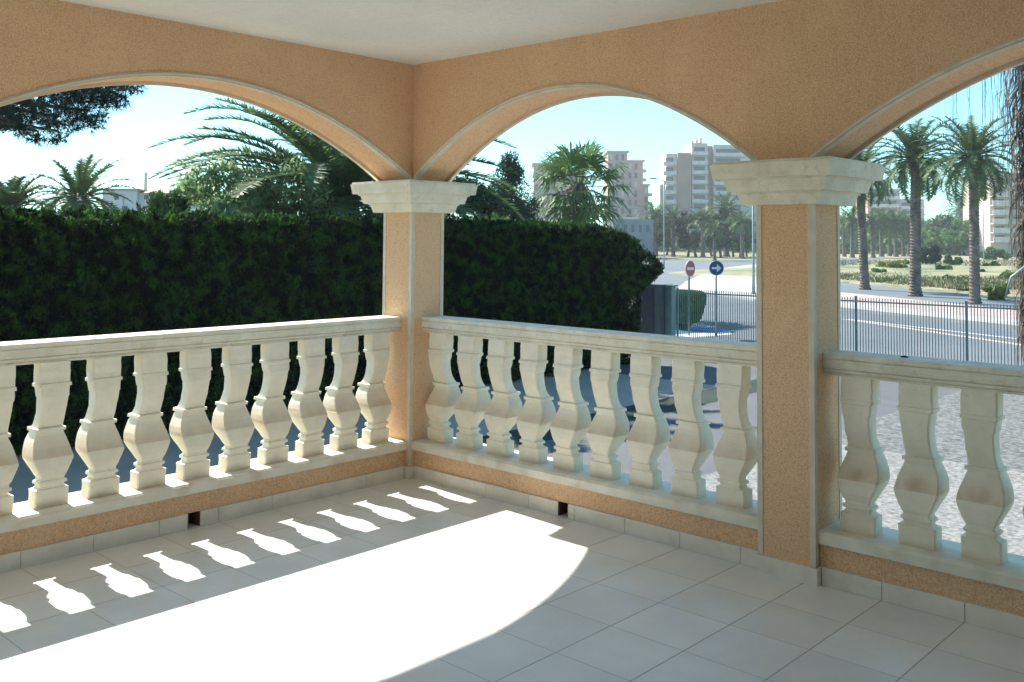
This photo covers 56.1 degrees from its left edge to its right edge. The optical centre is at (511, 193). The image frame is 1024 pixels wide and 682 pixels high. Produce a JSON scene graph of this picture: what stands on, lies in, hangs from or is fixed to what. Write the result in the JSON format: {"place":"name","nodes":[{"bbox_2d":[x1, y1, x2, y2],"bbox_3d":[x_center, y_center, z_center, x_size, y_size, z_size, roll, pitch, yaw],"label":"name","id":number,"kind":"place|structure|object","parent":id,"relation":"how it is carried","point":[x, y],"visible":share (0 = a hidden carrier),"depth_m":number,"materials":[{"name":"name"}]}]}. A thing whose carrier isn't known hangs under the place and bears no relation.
{"place":"outdoors","nodes":[
{"label":"outdoors","id":0,"kind":"place"},
{"bbox_2d":[8,369,715,502],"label":"path","id":1,"kind":"structure","parent":0,"point":[20,484],"depth_m":14.00,"materials":[{"name":"grey concrete"}]},
{"bbox_2d":[61,0,779,64],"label":"ceiling","id":2,"kind":"structure","parent":0,"point":[413,32],"depth_m":4.83,"materials":[{"name":"paint"}]},
{"bbox_2d":[0,67,1023,238],"label":"sky","id":3,"kind":"structure","parent":0,"point":[649,130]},
{"bbox_2d":[17,250,1020,455],"bbox_3d":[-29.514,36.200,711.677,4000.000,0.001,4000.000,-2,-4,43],"label":"ground","id":4,"kind":"structure","parent":0,"point":[964,257],"depth_m":129.25,"materials":[{"name":"grey asphalt"}]},
{"bbox_2d":[0,174,59,223],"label":"villa palm","id":5,"kind":"object","parent":4,"relation":"on","point":[13,191],"visible":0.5,"depth_m":26.80,"materials":[{"name":"green plant"}]},
{"bbox_2d":[0,85,150,152],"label":"pine tree","id":6,"kind":"object","parent":4,"relation":"on","point":[37,111],"visible":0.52,"depth_m":11.04,"materials":[{"name":"green plant"}]},
{"bbox_2d":[25,154,139,224],"bbox_3d":[-13.524,1.556,29.942,3.497,5.609,3.155,-2,-4,43],"label":"villa palm","id":7,"kind":"object","parent":4,"relation":"on","point":[81,184],"visible":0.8,"depth_m":29.65,"materials":[{"name":"green plant"}]},
{"bbox_2d":[98,172,199,224],"bbox_3d":[-23.940,2.300,64.237,4.761,7.294,8.450,1,-3,-7],"label":"villa","id":8,"kind":"object","parent":4,"relation":"on","point":[137,195],"visible":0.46,"depth_m":60.33,"materials":[{"name":"white concrete"}]},
{"bbox_2d":[144,188,193,225],"bbox_3d":[-6.523,1.874,18.232,1.400,4.035,1.462,-2,-4,43],"label":"oleander","id":9,"kind":"object","parent":4,"relation":"on","point":[164,202],"visible":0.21,"depth_m":18.09,"materials":[{"name":"green plant"}]},
{"bbox_2d":[169,157,244,225],"bbox_3d":[-5.617,1.603,18.417,2.331,4.570,2.279,0,-3,8],"label":"oleander","id":10,"kind":"object","parent":4,"relation":"on","point":[212,177],"visible":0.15,"depth_m":18.12,"materials":[{"name":"green plant"}]},
{"bbox_2d":[191,163,302,226],"bbox_3d":[-5.367,1.667,19.640,2.866,4.587,2.706,-2,-4,43],"label":"oleander","id":11,"kind":"object","parent":4,"relation":"on","point":[262,187],"visible":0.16,"depth_m":19.24,"materials":[{"name":"green plant"}]},
{"bbox_2d":[221,156,339,216],"bbox_3d":[-4.582,1.618,19.579,3.068,4.678,2.279,1,-3,-15],"label":"oleander","id":12,"kind":"object","parent":4,"relation":"on","point":[296,190],"visible":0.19,"depth_m":19.03,"materials":[{"name":"green plant"}]},
{"bbox_2d":[280,174,360,228],"bbox_3d":[-4.003,1.773,19.988,2.240,4.432,2.504,-2,-4,43],"label":"oleander","id":13,"kind":"object","parent":4,"relation":"on","point":[334,188],"visible":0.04,"depth_m":19.85,"materials":[{"name":"green plant"}]},
{"bbox_2d":[0,200,663,456],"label":"hedge","id":14,"kind":"object","parent":4,"relation":"on","point":[63,273],"visible":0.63,"depth_m":15.65,"materials":[{"name":"green plant"}]},
{"bbox_2d":[146,97,525,232],"bbox_3d":[-3.802,0.260,20.877,7.959,7.485,7.613,-2,-4,43],"label":"date palm","id":15,"kind":"object","parent":4,"relation":"on","point":[323,156],"visible":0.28,"depth_m":20.03,"materials":[{"name":"green plant"}]},
{"bbox_2d":[444,212,509,230],"bbox_3d":[-0.856,2.302,23.640,3.003,3.732,3.039,-2,-4,43],"label":"bush","id":16,"kind":"object","parent":4,"relation":"on","point":[495,216],"depth_m":23.56,"materials":[{"name":"green plant"}]},
{"bbox_2d":[444,175,511,220],"bbox_3d":[-1.456,1.918,29.049,2.656,5.028,3.311,-2,-4,43],"label":"leafy tree","id":17,"kind":"object","parent":4,"relation":"on","point":[489,204],"visible":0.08,"depth_m":28.63,"materials":[{"name":"green plant"}]},
{"bbox_2d":[31,220,968,255],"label":"woods","id":18,"kind":"object","parent":4,"relation":"on","point":[935,239],"visible":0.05,"depth_m":219.58,"materials":[{"name":"green plant"}]},
{"bbox_2d":[487,150,541,221],"bbox_3d":[0.162,1.551,34.831,3.665,6.328,3.880,-2,-4,43],"label":"conifer","id":19,"kind":"object","parent":4,"relation":"on","point":[528,210],"visible":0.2,"depth_m":34.71,"materials":[{"name":"green plant"}]},
{"bbox_2d":[531,163,587,221],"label":"apartment tower","id":20,"kind":"structure","parent":4,"relation":"on","point":[534,166],"depth_m":300.73,"materials":[{"name":"beige concrete"}]},
{"bbox_2d":[523,137,637,232],"bbox_3d":[2.531,1.271,37.959,4.883,7.155,4.709,-2,-4,43],"label":"fan palm","id":21,"kind":"object","parent":4,"relation":"on","point":[577,203],"visible":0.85,"depth_m":37.31,"materials":[{"name":"green plant"}]},
{"bbox_2d":[483,379,756,447],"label":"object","id":22,"kind":"object","parent":4,"relation":"on","point":[708,396],"depth_m":17.24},
{"bbox_2d":[603,150,651,226],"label":"apartment tower","id":23,"kind":"structure","parent":4,"relation":"on","point":[635,180],"depth_m":301.19,"materials":[{"name":"beige concrete"}]},
{"bbox_2d":[607,217,652,258],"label":"building","id":24,"kind":"structure","parent":4,"relation":"on","point":[638,228],"depth_m":150.05,"materials":[{"name":"white concrete"}]},
{"bbox_2d":[636,201,672,256],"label":"distant palm","id":25,"kind":"object","parent":4,"relation":"on","point":[653,214],"visible":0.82,"depth_m":168.84,"materials":[{"name":"green plant"}]},
{"bbox_2d":[656,208,666,255],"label":"tree","id":26,"kind":"object","parent":4,"relation":"on","point":[658,238],"visible":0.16,"depth_m":174.47,"materials":[{"name":"green plant"}]},
{"bbox_2d":[679,289,705,328],"bbox_3d":[5.789,3.907,32.325,1.322,1.368,1.298,-2,-4,43],"label":"clipped bush","id":27,"kind":"object","parent":4,"relation":"on","point":[686,306],"visible":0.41,"depth_m":31.85,"materials":[{"name":"green plant"}]},
{"bbox_2d":[660,138,755,249],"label":"apartment tower","id":28,"kind":"structure","parent":4,"relation":"on","point":[688,182],"depth_m":292.20,"materials":[{"name":"concrete"}]},
{"bbox_2d":[694,204,704,208],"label":"window","id":29,"kind":"structure","parent":28,"relation":"in","point":[702,206],"depth_m":291.92,"materials":[{"name":"grey glass"}]},
{"bbox_2d":[716,149,739,152],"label":"window","id":30,"kind":"structure","parent":28,"relation":"in","point":[717,150],"depth_m":293.71,"materials":[{"name":"grey glass"}]},
{"bbox_2d":[716,158,739,161],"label":"window","id":31,"kind":"structure","parent":28,"relation":"in","point":[717,159],"depth_m":293.56,"materials":[{"name":"grey glass"}]},
{"bbox_2d":[661,253,755,259],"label":"grass verge","id":32,"kind":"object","parent":4,"relation":"on","point":[681,256],"depth_m":164.82,"materials":[{"name":"green plant"}]},
{"bbox_2d":[658,214,675,255],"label":"tree","id":33,"kind":"object","parent":32,"relation":"on","point":[667,239],"visible":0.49,"depth_m":180.98,"materials":[{"name":"green plant"}]},
{"bbox_2d":[657,204,686,256],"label":"distant palm","id":34,"kind":"object","parent":32,"relation":"on","point":[675,212],"visible":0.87,"depth_m":170.21,"materials":[{"name":"green plant"}]},
{"bbox_2d":[675,211,693,256],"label":"tree","id":35,"kind":"object","parent":32,"relation":"on","point":[683,236],"visible":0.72,"depth_m":170.89,"materials":[{"name":"green plant"}]},
{"bbox_2d":[683,213,707,256],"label":"tree","id":36,"kind":"object","parent":32,"relation":"on","point":[695,240],"visible":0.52,"depth_m":166.53,"materials":[{"name":"green plant"}]},
{"bbox_2d":[685,205,721,257],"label":"distant palm","id":37,"kind":"object","parent":32,"relation":"on","point":[702,218],"visible":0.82,"depth_m":162.07,"materials":[{"name":"green plant"}]},
{"bbox_2d":[700,211,723,256],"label":"tree","id":38,"kind":"object","parent":32,"relation":"on","point":[708,243],"visible":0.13,"depth_m":173.23,"materials":[{"name":"green plant"}]},
{"bbox_2d":[710,208,732,257],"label":"tree","id":39,"kind":"object","parent":32,"relation":"on","point":[724,213],"visible":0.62,"depth_m":163.24,"materials":[{"name":"green plant"}]},
{"bbox_2d":[703,191,747,256],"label":"distant palm","id":40,"kind":"object","parent":32,"relation":"on","point":[726,205],"visible":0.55,"depth_m":173.97,"materials":[{"name":"green plant"}]},
{"bbox_2d":[722,217,749,256],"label":"tree","id":41,"kind":"object","parent":32,"relation":"on","point":[730,245],"visible":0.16,"depth_m":169.31,"materials":[{"name":"green plant"}]},
{"bbox_2d":[728,211,751,257],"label":"tree","id":42,"kind":"object","parent":32,"relation":"on","point":[736,239],"visible":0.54,"depth_m":164.33,"materials":[{"name":"green plant"}]},
{"bbox_2d":[726,210,755,258],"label":"distant palm","id":43,"kind":"object","parent":32,"relation":"on","point":[741,223],"visible":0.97,"depth_m":155.14,"materials":[{"name":"green plant"}]},
{"bbox_2d":[734,220,755,256],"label":"tree","id":44,"kind":"object","parent":32,"relation":"on","point":[748,245],"visible":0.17,"depth_m":175.29,"materials":[{"name":"green plant"}]},
{"bbox_2d":[840,212,856,256],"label":"distant palm","id":45,"kind":"object","parent":4,"relation":"on","point":[844,242],"visible":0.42,"depth_m":183.20,"materials":[{"name":"green plant"}]},
{"bbox_2d":[676,288,1021,365],"bbox_3d":[13.404,2.985,16.052,25.022,1.830,0.220,-2,-4,43],"label":"metal fence","id":46,"kind":"object","parent":4,"relation":"on","point":[966,306],"visible":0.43,"depth_m":20.87,"materials":[{"name":"grey metal"}]},
{"bbox_2d":[840,207,868,257],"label":"distant palm","id":47,"kind":"object","parent":4,"relation":"on","point":[852,219],"visible":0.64,"depth_m":172.17,"materials":[{"name":"green plant"}]},
{"bbox_2d":[701,444,1023,555],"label":"gravel bed","id":48,"kind":"object","parent":4,"relation":"on","point":[951,522],"depth_m":10.96,"materials":[{"name":"grey gravel"}]},
{"bbox_2d":[841,137,897,289],"bbox_3d":[20.697,1.139,57.355,5.424,9.493,5.157,-2,-4,43],"label":"street palm","id":49,"kind":"object","parent":4,"relation":"on","point":[863,247],"visible":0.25,"depth_m":57.21,"materials":[{"name":"green plant"}]},
{"bbox_2d":[856,209,888,257],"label":"distant palm","id":50,"kind":"object","parent":4,"relation":"on","point":[872,223],"visible":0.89,"depth_m":173.62,"materials":[{"name":"green plant"}]},
{"bbox_2d":[867,206,898,256],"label":"distant palm","id":51,"kind":"object","parent":4,"relation":"on","point":[881,243],"visible":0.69,"depth_m":186.32,"materials":[{"name":"green plant"}]},
{"bbox_2d":[854,189,924,224],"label":"apartment tower","id":52,"kind":"structure","parent":4,"relation":"on","point":[897,204],"depth_m":330.52,"materials":[{"name":"white concrete"}]},
{"bbox_2d":[872,201,895,203],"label":"window","id":53,"kind":"structure","parent":52,"relation":"in","point":[884,202],"depth_m":330.54,"materials":[{"name":"grey glass"}]},
{"bbox_2d":[878,213,903,255],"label":"distant palm","id":54,"kind":"object","parent":4,"relation":"on","point":[889,252],"visible":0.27,"depth_m":193.68,"materials":[{"name":"green plant"}]},
{"bbox_2d":[875,260,907,267],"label":"bush","id":55,"kind":"object","parent":4,"relation":"on","point":[893,264],"visible":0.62,"depth_m":91.26,"materials":[{"name":"green plant"}]},
{"bbox_2d":[883,208,909,256],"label":"distant palm","id":56,"kind":"object","parent":4,"relation":"on","point":[899,223],"visible":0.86,"depth_m":187.51,"materials":[{"name":"green plant"}]},
{"bbox_2d":[891,214,909,255],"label":"distant palm","id":57,"kind":"object","parent":4,"relation":"on","point":[903,244],"visible":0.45,"depth_m":194.97,"materials":[{"name":"green plant"}]},
{"bbox_2d":[899,211,925,255],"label":"distant palm","id":58,"kind":"object","parent":4,"relation":"on","point":[908,241],"visible":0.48,"depth_m":195.54,"materials":[{"name":"green plant"}]},
{"bbox_2d":[863,118,964,296],"bbox_3d":[21.190,0.625,50.731,5.304,9.905,5.678,-2,-4,43],"label":"street palm","id":59,"kind":"object","parent":4,"relation":"on","point":[910,165],"visible":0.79,"depth_m":50.52,"materials":[{"name":"green plant"}]},
{"bbox_2d":[841,292,1019,318],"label":"tiled footway","id":60,"kind":"structure","parent":4,"relation":"on","point":[852,296],"depth_m":43.24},
{"bbox_2d":[921,244,941,264],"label":"bush","id":61,"kind":"object","parent":4,"relation":"on","point":[934,256],"visible":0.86,"depth_m":116.17,"materials":[{"name":"green plant"}]},
{"bbox_2d":[842,390,1023,471],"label":"gravel","id":62,"kind":"structure","parent":4,"relation":"on","point":[949,438],"depth_m":15.06,"materials":[{"name":"grey gravel"}]},
{"bbox_2d":[921,219,948,244],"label":"tree","id":63,"kind":"object","parent":4,"relation":"on","point":[929,223],"visible":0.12,"depth_m":221.75,"materials":[{"name":"green plant"}]},
{"bbox_2d":[923,215,950,245],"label":"distant palm","id":64,"kind":"object","parent":4,"relation":"on","point":[937,221],"visible":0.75,"depth_m":213.90,"materials":[{"name":"green plant"}]},
{"bbox_2d":[935,264,952,269],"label":"bush","id":65,"kind":"object","parent":4,"relation":"on","point":[942,267],"visible":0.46,"depth_m":88.27,"materials":[{"name":"green plant"}]},
{"bbox_2d":[935,214,961,236],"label":"tree","id":66,"kind":"object","parent":4,"relation":"on","point":[943,216],"visible":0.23,"depth_m":223.36,"materials":[{"name":"green plant"}]},
{"bbox_2d":[939,195,962,221],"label":"distant palm","id":67,"kind":"object","parent":4,"relation":"on","point":[959,212],"visible":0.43,"depth_m":338.83,"materials":[{"name":"green plant"}]},
{"bbox_2d":[938,217,968,255],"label":"tree","id":68,"kind":"object","parent":4,"relation":"on","point":[961,239],"visible":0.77,"depth_m":207.58,"materials":[{"name":"green plant"}]},
{"bbox_2d":[943,254,963,264],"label":"bush","id":69,"kind":"object","parent":4,"relation":"on","point":[949,260],"visible":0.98,"depth_m":112.16,"materials":[{"name":"green plant"}]},
{"bbox_2d":[938,274,968,279],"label":"bush","id":70,"kind":"object","parent":4,"relation":"on","point":[946,276],"visible":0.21,"depth_m":69.28,"materials":[{"name":"green plant"}]},
{"bbox_2d":[912,114,1023,303],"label":"street palm","id":71,"kind":"object","parent":4,"relation":"on","point":[977,160],"visible":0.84,"depth_m":44.59,"materials":[{"name":"green plant"}]},
{"bbox_2d":[933,64,1023,404],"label":"skirted palm","id":72,"kind":"object","parent":4,"relation":"on","point":[1017,119],"visible":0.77,"depth_m":14.76,"materials":[{"name":"plant"}]},
{"bbox_2d":[1004,266,1023,298],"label":"broken frond","id":73,"kind":"object","parent":72,"relation":"hanging from","point":[1014,274],"visible":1,"depth_m":13.30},
{"bbox_2d":[983,210,984,263],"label":"street lamp","id":74,"kind":"object","parent":4,"relation":"on","point":[983,239],"visible":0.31,"depth_m":118.61,"materials":[{"name":"grey metal"}]},
{"bbox_2d":[981,260,1000,265],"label":"bush","id":75,"kind":"object","parent":4,"relation":"on","point":[993,263],"visible":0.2,"depth_m":93.72,"materials":[{"name":"green plant"}]},
{"bbox_2d":[959,173,1023,256],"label":"apartment tower","id":76,"kind":"structure","parent":4,"relation":"on","point":[995,234],"depth_m":200.15,"materials":[{"name":"white concrete"}]},
{"bbox_2d":[979,246,1010,259],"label":"bush","id":77,"kind":"object","parent":4,"relation":"on","point":[992,252],"visible":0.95,"depth_m":160.63,"materials":[{"name":"green plant"}]},
{"bbox_2d":[981,284,1010,299],"bbox_3d":[24.408,5.024,48.564,1.312,0.981,1.550,-2,-4,43],"label":"bush","id":78,"kind":"object","parent":4,"relation":"on","point":[997,292],"visible":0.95,"depth_m":48.22,"materials":[{"name":"green plant"}]},
{"bbox_2d":[998,269,1020,278],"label":"bush","id":79,"kind":"object","parent":4,"relation":"on","point":[1007,273],"visible":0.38,"depth_m":71.48,"materials":[{"name":"green plant"}]},
{"bbox_2d":[586,357,756,384],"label":"driveway","id":80,"kind":"structure","parent":0,"point":[710,374],"depth_m":21.97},
{"bbox_2d":[514,376,960,482],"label":"driveway","id":81,"kind":"structure","parent":0,"point":[888,394],"depth_m":15.50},
{"bbox_2d":[629,254,1023,365],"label":"road","id":82,"kind":"structure","parent":0,"point":[665,277],"depth_m":31.81,"materials":[{"name":"grey asphalt"}]},
{"bbox_2d":[650,178,664,267],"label":"street lamp","id":83,"kind":"object","parent":82,"relation":"on","point":[663,234],"visible":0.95,"depth_m":102.50,"materials":[{"name":"grey metal"}]},
{"bbox_2d":[685,260,694,334],"bbox_3d":[5.574,3.278,30.192,0.520,2.360,0.094,3,-4,-44],"label":"road sign","id":84,"kind":"object","parent":82,"relation":"on","point":[690,268],"visible":0.98,"depth_m":30.18,"materials":[{"name":"red metal"}]},
{"bbox_2d":[679,325,727,333],"bbox_3d":[5.990,4.545,32.203,2.485,0.001,4.681,0,-3,8],"label":"blue bay","id":85,"kind":"object","parent":82,"relation":"on","point":[703,329],"visible":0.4,"depth_m":32.08,"materials":[{"name":"paint"}]},
{"bbox_2d":[679,331,729,336],"bbox_3d":[5.553,4.447,30.176,4.211,0.001,1.069,2,-3,-37],"label":"road marking","id":86,"kind":"object","parent":82,"relation":"on","point":[701,335],"visible":0.4,"depth_m":30.43,"materials":[{"name":"white paint"}]},
{"bbox_2d":[700,218,729,260],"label":"distant palm","id":87,"kind":"object","parent":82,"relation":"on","point":[715,234],"visible":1,"depth_m":137.94,"materials":[{"name":"green plant"}]},
{"bbox_2d":[709,261,723,336],"bbox_3d":[6.356,3.268,29.915,0.470,2.365,0.092,0,-3,1],"label":"road sign","id":88,"kind":"object","parent":82,"relation":"on","point":[716,268],"visible":0.98,"depth_m":29.91,"materials":[{"name":"blue metal"}]},
{"bbox_2d":[694,320,756,327],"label":"asphalt repair","id":89,"kind":"structure","parent":82,"relation":"on","point":[726,323],"depth_m":34.53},
{"bbox_2d":[752,206,754,293],"bbox_3d":[12.321,2.060,51.863,1.605,6.920,0.320,0,-3,0],"label":"street lamp","id":90,"kind":"object","parent":82,"relation":"on","point":[753,264],"visible":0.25,"depth_m":51.76,"materials":[{"name":"grey metal"}]},
{"bbox_2d":[679,289,1016,328],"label":"kerb","id":91,"kind":"structure","parent":82,"relation":"on","point":[958,320],"depth_m":37.45,"materials":[{"name":"grey concrete"}]},
{"bbox_2d":[843,318,1015,338],"bbox_3d":[13.828,4.705,34.446,0.160,0.001,10.852,1,-3,-22],"label":"road marking","id":92,"kind":"object","parent":82,"relation":"on","point":[931,328],"visible":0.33,"depth_m":33.08,"materials":[{"name":"white paint"}]},
{"bbox_2d":[841,318,1020,344],"bbox_3d":[13.738,4.623,32.713,0.300,0.001,10.223,1,-3,-13],"label":"gutter","id":93,"kind":"object","parent":82,"relation":"on","point":[937,332],"visible":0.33,"depth_m":31.64,"materials":[{"name":"white concrete"}]},
{"bbox_2d":[668,264,1013,283],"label":"field","id":94,"kind":"structure","parent":0,"point":[746,271],"depth_m":80.69,"materials":[{"name":"green plant"}]},
{"bbox_2d":[871,267,886,272],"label":"bush","id":95,"kind":"object","parent":94,"relation":"on","point":[876,270],"visible":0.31,"depth_m":80.34,"materials":[{"name":"green plant"}]},
{"bbox_2d":[678,264,1016,324],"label":"pavement","id":96,"kind":"structure","parent":0,"point":[725,283],"depth_m":56.41,"materials":[{"name":"grey concrete"}]},
{"bbox_2d":[840,282,1023,307],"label":"cycle path","id":97,"kind":"structure","parent":0,"point":[946,297],"depth_m":51.67,"materials":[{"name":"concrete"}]},
{"bbox_2d":[869,264,1020,271],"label":"field","id":98,"kind":"structure","parent":0,"point":[955,267],"depth_m":90.01,"materials":[{"name":"green plant"}]},
{"bbox_2d":[840,258,1023,289],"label":"grass","id":99,"kind":"structure","parent":98,"relation":"on","point":[992,281],"depth_m":66.78,"materials":[{"name":"green plant"}]},
{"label":"terrace base","id":100,"kind":"structure","parent":0,"visible":0},
{"bbox_2d":[350,179,477,478],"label":"pillar","id":101,"kind":"structure","parent":100,"relation":"on","point":[413,211],"depth_m":6.11,"materials":[{"name":"orange paint"}]},
{"bbox_2d":[0,0,413,180],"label":"arched beam","id":102,"kind":"structure","parent":101,"relation":"on","point":[357,109],"depth_m":5.15,"materials":[{"name":"orange paint"}]},
{"bbox_2d":[412,0,1023,181],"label":"arched beam","id":103,"kind":"structure","parent":101,"relation":"on","point":[845,79],"depth_m":4.46,"materials":[{"name":"orange paint"}]},
{"bbox_2d":[0,478,1023,681],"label":"floor","id":104,"kind":"structure","parent":100,"relation":"on","point":[408,580],"depth_m":3.86,"materials":[{"name":"tile"}]},
{"bbox_2d":[0,315,406,572],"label":"balustrade","id":105,"kind":"object","parent":104,"relation":"on","point":[51,519],"visible":1,"depth_m":5.03,"materials":[{"name":"stone"}]},
{"bbox_2d":[412,315,757,566],"bbox_3d":[0.346,1.263,5.318,2.400,1.020,0.267,-2,-4,43],"label":"balustrade","id":106,"kind":"object","parent":104,"relation":"on","point":[685,509],"visible":0.99,"depth_m":5.13,"materials":[{"name":"stone"}]},
{"bbox_2d":[818,350,1023,636],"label":"balustrade","id":107,"kind":"object","parent":104,"relation":"on","point":[915,560],"visible":1,"depth_m":3.99,"materials":[{"name":"stone"}]},
{"bbox_2d":[709,156,884,586],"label":"pillar","id":108,"kind":"structure","parent":100,"relation":"on","point":[797,202],"depth_m":4.31,"materials":[{"name":"orange paint"}]},
{"label":"driveway","id":109,"kind":"structure","parent":0,"visible":0},
{"bbox_2d":[636,283,677,335],"bbox_3d":[3.773,3.287,24.991,1.090,1.870,0.540,-2,-4,43],"label":"meter cabinet","id":110,"kind":"object","parent":109,"relation":"on","point":[658,309],"visible":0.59,"depth_m":24.73,"materials":[{"name":"grey metal"}]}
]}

